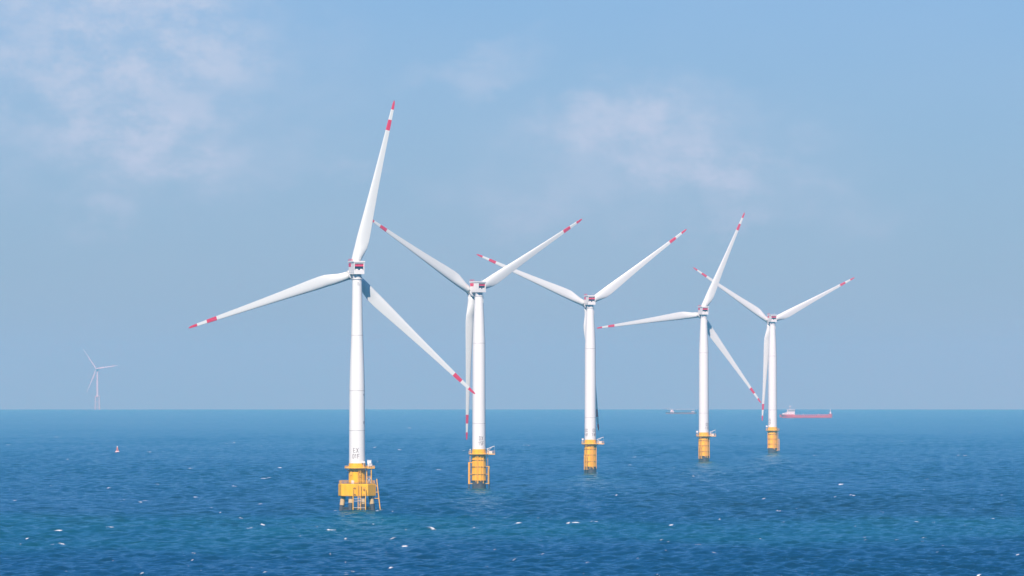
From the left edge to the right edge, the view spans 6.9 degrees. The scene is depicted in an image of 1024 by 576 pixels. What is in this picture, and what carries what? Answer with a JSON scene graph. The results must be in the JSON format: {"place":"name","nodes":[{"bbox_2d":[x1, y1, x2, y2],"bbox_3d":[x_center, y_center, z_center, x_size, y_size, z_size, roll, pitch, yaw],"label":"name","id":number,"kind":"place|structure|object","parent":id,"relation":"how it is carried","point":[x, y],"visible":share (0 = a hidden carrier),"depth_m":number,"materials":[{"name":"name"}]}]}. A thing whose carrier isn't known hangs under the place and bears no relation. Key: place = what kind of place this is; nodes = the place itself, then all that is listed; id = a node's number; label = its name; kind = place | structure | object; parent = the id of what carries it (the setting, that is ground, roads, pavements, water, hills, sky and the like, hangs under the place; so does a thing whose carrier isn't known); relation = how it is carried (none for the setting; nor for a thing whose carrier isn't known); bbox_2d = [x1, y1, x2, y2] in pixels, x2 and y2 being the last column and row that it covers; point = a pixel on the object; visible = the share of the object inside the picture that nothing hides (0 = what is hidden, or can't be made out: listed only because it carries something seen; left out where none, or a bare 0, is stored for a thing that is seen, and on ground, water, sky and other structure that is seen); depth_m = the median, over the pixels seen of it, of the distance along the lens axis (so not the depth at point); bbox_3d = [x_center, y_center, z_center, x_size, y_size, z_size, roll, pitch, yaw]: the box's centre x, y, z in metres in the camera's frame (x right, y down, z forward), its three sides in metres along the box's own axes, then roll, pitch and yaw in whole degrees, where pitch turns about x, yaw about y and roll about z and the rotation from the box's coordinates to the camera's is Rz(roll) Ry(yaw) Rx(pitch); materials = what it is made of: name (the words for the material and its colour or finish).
{"place":"outdoors","nodes":[
{"label":"outdoors","id":0,"kind":"place"},
{"bbox_2d":[0,409,1023,575],"bbox_3d":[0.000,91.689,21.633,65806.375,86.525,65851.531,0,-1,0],"label":"sea","id":1,"kind":"structure","parent":0,"point":[840,492],"depth_m":3584.82,"materials":[{"name":"liquid"}]},
{"bbox_2d":[83,349,117,409],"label":"wind turbine","id":2,"kind":"object","parent":1,"relation":"in","point":[97,387],"visible":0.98,"depth_m":22595.34,"materials":[{"name":"grey metal"}]},
{"bbox_2d":[189,101,474,510],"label":"wind turbine","id":3,"kind":"object","parent":1,"relation":"in","point":[356,485],"visible":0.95,"depth_m":3161.39,"materials":[{"name":"paint"}]},
{"bbox_2d":[373,219,581,488],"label":"wind turbine","id":4,"kind":"object","parent":1,"relation":"in","point":[475,323],"visible":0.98,"depth_m":3811.82,"materials":[{"name":"paint"}]},
{"bbox_2d":[476,229,686,472],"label":"wind turbine","id":5,"kind":"object","parent":1,"relation":"in","point":[587,303],"visible":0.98,"depth_m":4431.87,"materials":[{"name":"paint"}]},
{"bbox_2d":[597,212,760,461],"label":"wind turbine","id":6,"kind":"object","parent":1,"relation":"in","point":[706,329],"visible":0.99,"depth_m":5075.05,"materials":[{"name":"paint"}]},
{"bbox_2d":[665,408,696,413],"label":"dredger ship","id":7,"kind":"object","parent":1,"relation":"on","point":[681,412],"visible":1,"depth_m":15069.10,"materials":[{"name":"metal"}]},
{"bbox_2d":[694,268,854,452],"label":"wind turbine","id":8,"kind":"object","parent":1,"relation":"in","point":[770,358],"visible":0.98,"depth_m":5688.09,"materials":[{"name":"paint"}]},
{"bbox_2d":[780,409,831,417],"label":"tanker ship","id":9,"kind":"object","parent":1,"relation":"on","point":[789,414],"visible":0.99,"depth_m":12511.58,"materials":[{"name":"metal"}]},
{"bbox_2d":[0,0,1023,408],"label":"sky","id":10,"kind":"structure","parent":0,"point":[168,167],"materials":[{"name":"blue"}]}
]}

